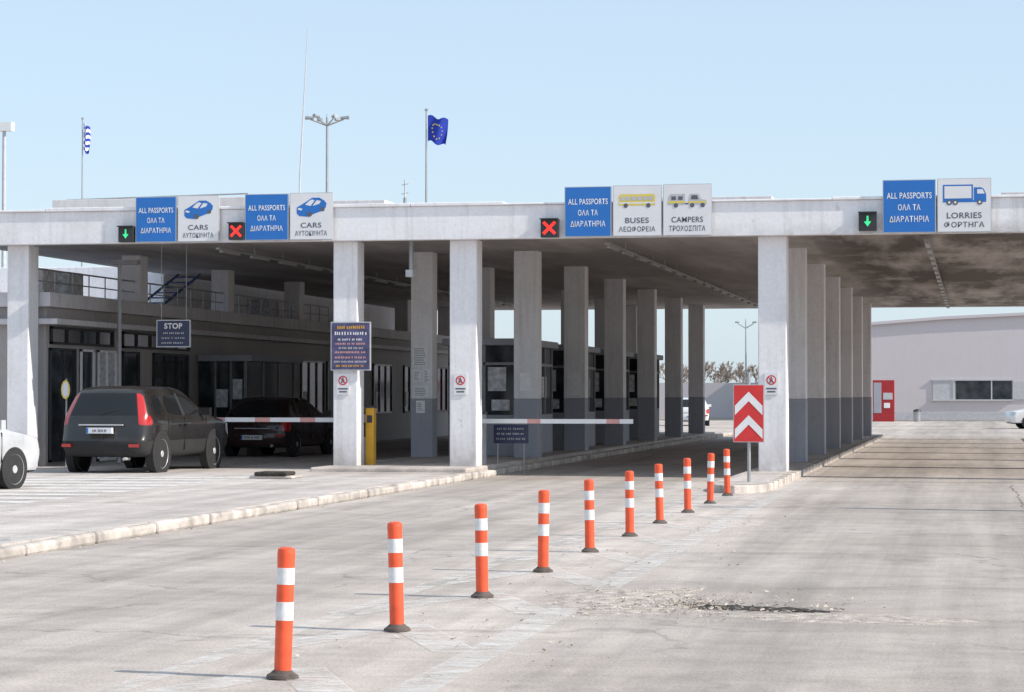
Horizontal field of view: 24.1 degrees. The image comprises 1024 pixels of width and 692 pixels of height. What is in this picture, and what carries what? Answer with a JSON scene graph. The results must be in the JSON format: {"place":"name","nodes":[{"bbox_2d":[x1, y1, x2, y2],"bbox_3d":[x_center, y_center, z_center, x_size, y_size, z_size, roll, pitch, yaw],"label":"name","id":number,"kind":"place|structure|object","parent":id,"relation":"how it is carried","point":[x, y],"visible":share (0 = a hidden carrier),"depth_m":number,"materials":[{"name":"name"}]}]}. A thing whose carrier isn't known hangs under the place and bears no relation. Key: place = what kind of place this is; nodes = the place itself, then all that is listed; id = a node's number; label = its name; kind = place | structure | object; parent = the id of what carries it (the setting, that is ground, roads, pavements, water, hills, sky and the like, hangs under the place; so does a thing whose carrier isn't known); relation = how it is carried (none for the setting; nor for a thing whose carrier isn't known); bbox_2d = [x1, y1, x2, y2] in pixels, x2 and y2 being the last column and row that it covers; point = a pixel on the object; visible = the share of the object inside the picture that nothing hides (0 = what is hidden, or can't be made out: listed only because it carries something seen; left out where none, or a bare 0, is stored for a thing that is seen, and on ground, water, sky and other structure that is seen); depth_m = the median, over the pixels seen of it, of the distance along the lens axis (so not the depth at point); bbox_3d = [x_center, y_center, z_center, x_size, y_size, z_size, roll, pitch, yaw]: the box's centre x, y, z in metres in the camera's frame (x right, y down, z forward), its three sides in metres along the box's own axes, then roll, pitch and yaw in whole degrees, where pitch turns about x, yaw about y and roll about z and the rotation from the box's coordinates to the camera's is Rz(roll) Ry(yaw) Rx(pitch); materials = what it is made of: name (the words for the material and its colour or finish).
{"place":"outdoors","nodes":[
{"label":"outdoors","id":0,"kind":"place"},
{"bbox_2d":[249,471,301,478],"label":"drain cover block","id":1,"kind":"structure","parent":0,"point":[275,475],"depth_m":42.77,"materials":[{"name":"metal"}]},
{"bbox_2d":[0,431,732,546],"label":"pavement","id":2,"kind":"structure","parent":0,"point":[44,518],"depth_m":37.96,"materials":[{"name":"concrete"}]},
{"bbox_2d":[0,420,39,488],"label":"white car","id":3,"kind":"object","parent":2,"relation":"on","point":[19,455],"visible":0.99,"depth_m":38.29,"materials":[{"name":"metal"}]},
{"bbox_2d":[61,379,69,466],"bbox_3d":[-9.259,1.592,49.823,0.200,1.830,0.074,0,-1,11],"label":"warning plate","id":4,"kind":"object","parent":2,"relation":"on","point":[65,389],"visible":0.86,"depth_m":49.81,"materials":[{"name":"metal"}]},
{"bbox_2d":[0,476,247,505],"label":"road marking","id":5,"kind":"object","parent":2,"relation":"on","point":[90,485],"visible":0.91,"depth_m":39.51,"materials":[{"name":"paint"}]},
{"bbox_2d":[112,260,140,461],"bbox_3d":[-8.561,0.334,53.195,0.600,4.480,0.200,0,-1,11],"label":"lamp pole","id":6,"kind":"object","parent":2,"relation":"on","point":[119,263],"visible":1,"depth_m":53.20,"materials":[{"name":"metal"}]},
{"bbox_2d":[62,386,227,472],"bbox_3d":[-7.247,1.662,47.795,2.160,1.739,4.628,0,-1,15],"label":"parked suv","id":7,"kind":"object","parent":2,"relation":"on","point":[155,428],"visible":1,"depth_m":45.98,"materials":[{"name":"metal"}]},
{"bbox_2d":[0,292,449,465],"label":"walls","id":8,"kind":"structure","parent":2,"relation":"on","point":[215,332],"depth_m":60.38,"materials":[{"name":"concrete"}]},
{"bbox_2d":[38,268,328,322],"bbox_3d":[-8.518,-1.154,61.570,1.984,1.531,23.029,0,-1,11],"label":"roof railing and stairs","id":9,"kind":"object","parent":8,"relation":"on","point":[164,286],"visible":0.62,"depth_m":61.29,"materials":[{"name":"metal"}]},
{"bbox_2d":[0,267,394,329],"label":"storey","id":10,"kind":"object","parent":8,"relation":"on","point":[381,317],"visible":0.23,"depth_m":67.34,"materials":[{"name":"white paint"}]},
{"bbox_2d":[81,117,89,266],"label":"greek flag","id":11,"kind":"object","parent":10,"relation":"on","point":[86,138],"visible":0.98,"depth_m":79.25,"materials":[{"name":"fabric"}]},
{"bbox_2d":[299,27,307,192],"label":"antenna mast","id":12,"kind":"object","parent":10,"relation":"on","point":[302,122],"visible":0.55,"depth_m":80.95,"materials":[{"name":"white metal"}]},
{"bbox_2d":[48,326,447,461],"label":"windows and doors","id":13,"kind":"structure","parent":8,"relation":"attached to","point":[170,370],"depth_m":55.02,"materials":[{"name":"black glass"}]},
{"bbox_2d":[198,355,302,454],"bbox_3d":[-6.694,1.506,61.776,1.400,2.480,4.600,0,-1,11],"label":"inspection window bay","id":14,"kind":"object","parent":2,"relation":"on","point":[227,383],"visible":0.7,"depth_m":59.77,"materials":[{"name":"black glass"}]},
{"bbox_2d":[224,396,332,456],"bbox_3d":[-5.692,1.983,59.252,2.080,1.474,4.319,0,-1,14],"label":"parked car","id":15,"kind":"object","parent":2,"relation":"on","point":[293,438],"visible":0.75,"depth_m":57.61,"materials":[{"name":"metal"}]},
{"bbox_2d":[0,192,1023,471],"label":"checkpoint canopy","id":16,"kind":"object","parent":2,"relation":"on","point":[816,280],"visible":0.76,"depth_m":54.41,"materials":[{"name":"concrete"}]},
{"bbox_2d":[116,225,135,242],"bbox_3d":[-7.792,-2.263,48.504,0.330,0.325,0.260,0,-1,11],"label":"lane signal light","id":17,"kind":"object","parent":16,"relation":"attached to","point":[126,233],"visible":1,"depth_m":48.46,"materials":[{"name":"black plastic"}]},
{"bbox_2d":[136,196,176,242],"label":"lane sign","id":18,"kind":"object","parent":16,"relation":"attached to","point":[156,219],"visible":1,"depth_m":48.40,"materials":[{"name":"blue metal"}]},
{"bbox_2d":[156,243,190,346],"bbox_3d":[-7.163,-1.093,50.840,0.750,2.240,0.069,0,-1,11],"label":"stop sign board","id":19,"kind":"object","parent":16,"relation":"attached to","point":[173,333],"visible":0.96,"depth_m":50.80,"materials":[{"name":"metal"}]},
{"bbox_2d":[178,195,219,241],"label":"lane sign","id":20,"kind":"object","parent":16,"relation":"attached to","point":[198,218],"visible":1,"depth_m":48.23,"materials":[{"name":"metal"}]},
{"bbox_2d":[227,222,244,239],"bbox_3d":[-5.514,-2.302,48.065,0.330,0.345,0.260,0,-1,11],"label":"lane signal light","id":21,"kind":"object","parent":16,"relation":"attached to","point":[236,230],"visible":1,"depth_m":48.01,"materials":[{"name":"black plastic"}]},
{"bbox_2d":[245,194,288,240],"bbox_3d":[-4.895,-2.575,48.008,0.902,0.930,0.107,0,-1,11],"label":"lane sign","id":22,"kind":"object","parent":16,"relation":"attached to","point":[266,216],"visible":1,"depth_m":47.96,"materials":[{"name":"blue metal"}]},
{"bbox_2d":[290,192,332,239],"bbox_3d":[-3.991,-2.584,47.832,0.882,0.940,0.109,0,-1,11],"label":"lane sign","id":23,"kind":"object","parent":16,"relation":"attached to","point":[311,216],"visible":1,"depth_m":47.78,"materials":[{"name":"metal"}]},
{"bbox_2d":[337,373,349,394],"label":"no pedestrians sign","id":24,"kind":"object","parent":16,"relation":"attached to","point":[343,383],"visible":1,"depth_m":47.96,"materials":[{"name":"white metal"}]},
{"bbox_2d":[331,322,370,370],"bbox_3d":[-3.215,0.004,47.924,0.820,0.970,0.083,0,-1,11],"label":"notice board","id":25,"kind":"object","parent":16,"relation":"attached to","point":[350,345],"visible":1,"depth_m":47.88,"materials":[{"name":"metal"}]},
{"bbox_2d":[216,243,513,306],"bbox_3d":[-2.582,-1.726,68.889,0.100,0.248,37.800,0,-1,11],"label":"ceiling light rail","id":26,"kind":"object","parent":16,"relation":"attached to","point":[265,258],"visible":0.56,"depth_m":57.02,"materials":[{"name":"metal"}]},
{"bbox_2d":[402,180,408,202],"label":"roof antenna","id":27,"kind":"object","parent":16,"relation":"on","point":[404,198],"visible":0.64,"depth_m":66.86,"materials":[{"name":"metal"}]},
{"bbox_2d":[406,241,415,276],"bbox_3d":[-2.037,-1.825,48.259,0.140,0.880,0.300,0,-1,11],"label":"surveillance camera","id":28,"kind":"object","parent":16,"relation":"attached to","point":[411,272],"visible":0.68,"depth_m":48.26,"materials":[{"name":"metal"}]},
{"bbox_2d":[424,108,447,202],"bbox_3d":[-1.947,-4.269,61.575,0.616,3.700,0.183,0,-1,3],"label":"eu flag","id":29,"kind":"object","parent":16,"relation":"on","point":[437,131],"visible":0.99,"depth_m":61.62,"materials":[{"name":"fabric"}]},
{"bbox_2d":[454,373,466,394],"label":"no pedestrians sign","id":30,"kind":"object","parent":16,"relation":"attached to","point":[460,383],"visible":1,"depth_m":47.50,"materials":[{"name":"white metal"}]},
{"bbox_2d":[539,218,558,237],"bbox_3d":[0.735,-2.306,46.856,0.360,0.365,0.260,0,-1,11],"label":"lane signal light","id":31,"kind":"object","parent":16,"relation":"attached to","point":[549,227],"visible":1,"depth_m":46.81,"materials":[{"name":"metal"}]},
{"bbox_2d":[565,186,611,236],"bbox_3d":[1.487,-2.615,46.775,0.922,0.980,0.107,0,-1,11],"label":"lane sign","id":32,"kind":"object","parent":16,"relation":"attached to","point":[588,211],"visible":1,"depth_m":46.72,"materials":[{"name":"metal"}]},
{"bbox_2d":[613,185,661,236],"bbox_3d":[2.435,-2.624,46.591,0.952,0.990,0.109,0,-1,11],"label":"lane sign","id":33,"kind":"object","parent":16,"relation":"attached to","point":[637,210],"visible":1,"depth_m":46.54,"materials":[{"name":"metal"}]},
{"bbox_2d":[605,238,757,306],"bbox_3d":[5.518,-1.758,67.324,0.100,0.248,37.800,0,-1,11],"label":"ceiling light rail","id":34,"kind":"object","parent":16,"relation":"attached to","point":[609,245],"visible":0.92,"depth_m":59.48,"materials":[{"name":"metal"}]},
{"bbox_2d":[663,183,711,235],"bbox_3d":[3.394,-2.632,46.404,0.947,1.000,0.111,0,-1,11],"label":"lane sign","id":35,"kind":"object","parent":16,"relation":"attached to","point":[687,209],"visible":1,"depth_m":46.36,"materials":[{"name":"metal"}]},
{"bbox_2d":[765,373,777,394],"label":"no pedestrians sign","id":36,"kind":"object","parent":16,"relation":"attached to","point":[771,383],"visible":1,"depth_m":46.34,"materials":[{"name":"white metal"}]},
{"bbox_2d":[858,211,876,230],"bbox_3d":[6.771,-2.374,45.691,0.355,0.355,0.260,0,-1,11],"label":"lane signal light","id":37,"kind":"object","parent":16,"relation":"attached to","point":[867,220],"visible":1,"depth_m":45.64,"materials":[{"name":"metal"}]},
{"bbox_2d":[883,179,935,232],"bbox_3d":[7.549,-2.653,45.604,0.995,1.010,0.107,0,-1,11],"label":"lane sign","id":38,"kind":"object","parent":16,"relation":"attached to","point":[909,206],"visible":1,"depth_m":45.55,"materials":[{"name":"metal"}]},
{"bbox_2d":[924,234,949,307],"bbox_3d":[11.802,-1.782,66.110,0.100,0.248,37.800,0,-1,11],"label":"ceiling light rail","id":39,"kind":"object","parent":16,"relation":"attached to","point":[932,258],"visible":0.98,"depth_m":57.02,"materials":[{"name":"metal"}]},
{"bbox_2d":[937,178,990,232],"bbox_3d":[8.556,-2.662,45.407,1.002,1.020,0.111,0,-1,11],"label":"lane sign","id":40,"kind":"object","parent":16,"relation":"attached to","point":[963,204],"visible":1,"depth_m":45.36,"materials":[{"name":"metal"}]},
{"bbox_2d":[310,432,714,472],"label":"traffic island","id":41,"kind":"structure","parent":2,"relation":"on","point":[440,462],"depth_m":50.86,"materials":[{"name":"concrete"}]},
{"bbox_2d":[216,411,365,463],"bbox_3d":[-4.860,1.892,49.601,4.020,1.080,0.430,0,-1,11],"label":"boom barrier","id":42,"kind":"object","parent":41,"relation":"on","point":[235,419],"visible":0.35,"depth_m":49.35,"materials":[{"name":"metal"}]},
{"bbox_2d":[365,406,376,464],"bbox_3d":[-2.859,1.812,48.600,0.190,1.200,0.240,0,-1,11],"label":"yellow post","id":43,"kind":"object","parent":41,"relation":"on","point":[370,435],"visible":0.94,"depth_m":48.50,"materials":[{"name":"metal"}]},
{"bbox_2d":[442,338,557,455],"bbox_3d":[-0.234,1.226,57.527,1.940,2.710,4.600,0,-1,11],"label":"inspection booth","id":44,"kind":"object","parent":41,"relation":"on","point":[497,378],"visible":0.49,"depth_m":55.40,"materials":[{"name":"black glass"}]},
{"bbox_2d":[482,412,632,463],"bbox_3d":[0.795,1.873,48.610,3.400,1.080,0.430,0,-1,11],"label":"boom barrier","id":45,"kind":"object","parent":41,"relation":"on","point":[580,421],"visible":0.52,"depth_m":48.43,"materials":[{"name":"metal"}]},
{"bbox_2d":[552,344,599,449],"bbox_3d":[1.047,1.358,64.153,1.940,2.710,4.700,0,-1,11],"label":"inspection booth","id":46,"kind":"object","parent":41,"relation":"on","point":[558,394],"visible":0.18,"depth_m":61.93,"materials":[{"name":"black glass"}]},
{"bbox_2d":[595,349,633,443],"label":"inspection booth","id":47,"kind":"object","parent":41,"relation":"on","point":[599,394],"visible":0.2,"depth_m":68.99,"materials":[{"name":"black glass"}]},
{"bbox_2d":[629,354,662,438],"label":"inspection booth","id":48,"kind":"object","parent":41,"relation":"on","point":[633,397],"visible":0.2,"depth_m":76.16,"materials":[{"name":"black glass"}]},
{"bbox_2d":[0,421,1023,691],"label":"road","id":49,"kind":"structure","parent":0,"point":[888,527],"depth_m":20.43,"materials":[{"name":"concrete"}]},
{"bbox_2d":[0,122,14,267],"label":"floodlight mast","id":50,"kind":"object","parent":49,"relation":"on","point":[5,127],"visible":0.48,"depth_m":110.55,"materials":[{"name":"white metal"}]},
{"bbox_2d":[266,547,298,679],"bbox_3d":[-1.304,1.527,13.757,0.189,0.750,0.189,1,-2,31],"label":"traffic bollard","id":51,"kind":"object","parent":49,"relation":"on","point":[282,670],"visible":1,"depth_m":13.71,"materials":[{"name":"plastic"}]},
{"bbox_2d":[305,113,348,191],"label":"floodlight mast","id":52,"kind":"object","parent":49,"relation":"on","point":[327,124],"visible":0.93,"depth_m":115.96,"materials":[{"name":"metal"}]},
{"bbox_2d":[383,521,410,631],"bbox_3d":[-0.798,1.581,16.500,0.189,0.750,0.189,-1,-2,-1],"label":"traffic bollard","id":53,"kind":"object","parent":49,"relation":"on","point":[395,573],"visible":1,"depth_m":16.46,"materials":[{"name":"plastic"}]},
{"bbox_2d":[2,483,884,691],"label":"gravel","id":54,"kind":"structure","parent":49,"relation":"on","point":[687,604],"depth_m":18.38,"materials":[{"name":"grey gravel"}]},
{"bbox_2d":[471,503,493,597],"bbox_3d":[-0.244,1.636,19.225,0.189,0.750,0.189,0,-1,-40],"label":"traffic bollard","id":55,"kind":"object","parent":49,"relation":"on","point":[481,545],"visible":1,"depth_m":19.18,"materials":[{"name":"plastic"}]},
{"bbox_2d":[126,445,873,691],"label":"road marking","id":56,"kind":"object","parent":49,"relation":"on","point":[414,689],"visible":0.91,"depth_m":16.79,"materials":[{"name":"paint"}]},
{"bbox_2d":[494,425,527,473],"bbox_3d":[-0.017,2.115,49.202,0.720,1.000,0.078,0,-1,11],"label":"notice board","id":57,"kind":"object","parent":49,"relation":"on","point":[510,433],"visible":1,"depth_m":49.17,"materials":[{"name":"metal"}]},
{"bbox_2d":[52,467,1023,620],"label":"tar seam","id":58,"kind":"object","parent":49,"relation":"on","point":[824,532],"visible":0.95,"depth_m":42.37,"materials":[{"name":"black asphalt"}]},
{"bbox_2d":[533,490,552,572],"bbox_3d":[0.288,1.691,21.965,0.189,0.750,0.189,0,-1,42],"label":"traffic bollard","id":59,"kind":"object","parent":49,"relation":"on","point":[543,531],"visible":1,"depth_m":21.92,"materials":[{"name":"plastic"}]},
{"bbox_2d":[581,479,598,552],"bbox_3d":[0.797,1.746,24.709,0.189,0.750,0.189,0,-1,-34],"label":"traffic bollard","id":60,"kind":"object","parent":49,"relation":"on","point":[589,515],"visible":1,"depth_m":24.67,"materials":[{"name":"plastic"}]},
{"bbox_2d":[544,586,704,616],"bbox_3d":[0.811,2.001,18.985,1.243,0.025,2.904,0,-1,11],"label":"road repair patch","id":61,"kind":"object","parent":49,"relation":"on","point":[607,597],"visible":1,"depth_m":19.01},
{"bbox_2d":[622,471,637,536],"bbox_3d":[1.344,1.800,27.438,0.189,0.750,0.189,0,0,-11],"label":"traffic bollard","id":62,"kind":"object","parent":49,"relation":"on","point":[629,504],"visible":1,"depth_m":27.39,"materials":[{"name":"plastic"}]},
{"bbox_2d":[653,464,666,523],"bbox_3d":[1.851,1.855,30.185,0.189,0.750,0.189,-2,-1,41],"label":"traffic bollard","id":63,"kind":"object","parent":49,"relation":"on","point":[658,468],"visible":1,"depth_m":30.14,"materials":[{"name":"plastic"}]},
{"bbox_2d":[681,458,694,512],"bbox_3d":[2.407,1.910,32.920,0.189,0.750,0.189,0,-1,-25],"label":"traffic bollard","id":64,"kind":"object","parent":49,"relation":"on","point":[687,482],"visible":1,"depth_m":32.88,"materials":[{"name":"plastic"}]},
{"bbox_2d":[683,398,710,425],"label":"white car","id":65,"kind":"object","parent":49,"relation":"on","point":[685,412],"visible":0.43,"depth_m":122.62,"materials":[{"name":"metal"}]},
{"bbox_2d":[704,453,715,503],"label":"traffic bollard","id":66,"kind":"object","parent":49,"relation":"on","point":[710,480],"visible":1,"depth_m":35.61,"materials":[{"name":"plastic"}]},
{"bbox_2d":[722,449,732,495],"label":"traffic bollard","id":67,"kind":"object","parent":49,"relation":"on","point":[726,457],"visible":1,"depth_m":38.35,"materials":[{"name":"plastic"}]},
{"bbox_2d":[690,605,775,610],"bbox_3d":[1.693,1.986,18.288,0.621,0.026,0.431,0,-1,-19],"label":"pothole","id":68,"kind":"object","parent":49,"relation":"on","point":[732,608],"visible":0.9,"depth_m":18.21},
{"bbox_2d":[746,607,801,611],"bbox_3d":[2.010,1.983,18.101,0.525,0.025,0.280,0,-1,11],"label":"pothole","id":69,"kind":"object","parent":49,"relation":"on","point":[779,608],"visible":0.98,"depth_m":18.08,"materials":[{"name":"grey asphalt"}]},
{"bbox_2d":[714,434,882,493],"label":"traffic island","id":70,"kind":"structure","parent":49,"relation":"on","point":[764,481],"depth_m":45.75,"materials":[{"name":"concrete"}]},
{"bbox_2d":[733,372,763,481],"bbox_3d":[4.035,1.398,40.876,0.524,1.900,0.084,0,-1,11],"label":"chevron sign","id":71,"kind":"object","parent":70,"relation":"on","point":[748,412],"visible":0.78,"depth_m":40.85,"materials":[{"name":"metal"}]},
{"bbox_2d":[791,608,829,612],"bbox_3d":[2.228,1.979,17.955,0.318,0.027,0.166,0,-1,11],"label":"pothole","id":72,"kind":"object","parent":49,"relation":"on","point":[810,611],"visible":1,"depth_m":17.92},
{"bbox_2d":[713,612,986,624],"bbox_3d":[2.444,1.973,17.429,2.040,0.018,0.820,0,-1,11],"label":"road repair patch","id":73,"kind":"object","parent":49,"relation":"on","point":[857,618],"visible":1,"depth_m":17.34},
{"bbox_2d":[873,380,894,421],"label":"vending machine","id":74,"kind":"object","parent":49,"relation":"on","point":[883,400],"visible":1,"depth_m":141.98,"materials":[{"name":"red metal"}]},
{"bbox_2d":[913,409,920,421],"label":"litter bin","id":75,"kind":"object","parent":49,"relation":"on","point":[917,414],"visible":1,"depth_m":140.82,"materials":[{"name":"metal"}]},
{"bbox_2d":[1004,409,1023,427],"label":"white car","id":76,"kind":"object","parent":49,"relation":"on","point":[1016,417],"visible":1,"depth_m":112.06,"materials":[{"name":"metal"}]},
{"bbox_2d":[0,0,1023,382],"label":"sky","id":77,"kind":"structure","parent":0,"point":[778,99],"materials":[{"name":"blue"}]},
{"bbox_2d":[659,418,1004,421],"bbox_3d":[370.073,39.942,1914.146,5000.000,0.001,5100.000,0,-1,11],"label":"ground","id":78,"kind":"structure","parent":0,"point":[711,419],"depth_m":149.52,"materials":[{"name":"grey concrete"}]},
{"bbox_2d":[0,432,732,559],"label":"kerb","id":79,"kind":"structure","parent":78,"relation":"on","point":[57,543],"depth_m":32.66,"materials":[{"name":"concrete"}]},
{"bbox_2d":[659,360,757,382],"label":"distant trees","id":80,"kind":"object","parent":78,"relation":"on","point":[725,375],"visible":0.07,"depth_m":257.56,"materials":[{"name":"brown plant"}]},
{"bbox_2d":[659,383,757,417],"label":"boundary wall","id":81,"kind":"structure","parent":78,"relation":"on","point":[719,397],"depth_m":165.29,"materials":[{"name":"white concrete"}]},
{"bbox_2d":[735,319,755,383],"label":"floodlight mast","id":82,"kind":"object","parent":78,"relation":"on","point":[753,322],"visible":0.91,"depth_m":151.95,"materials":[{"name":"metal"}]},
{"bbox_2d":[871,312,1023,420],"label":"warehouse","id":83,"kind":"structure","parent":0,"point":[959,368],"depth_m":147.51,"materials":[{"name":"white paint"}]},
{"bbox_2d":[872,379,1023,420],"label":"windows","id":84,"kind":"structure","parent":83,"relation":"in","point":[970,389],"depth_m":147.22,"materials":[{"name":"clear glass"}]}
]}

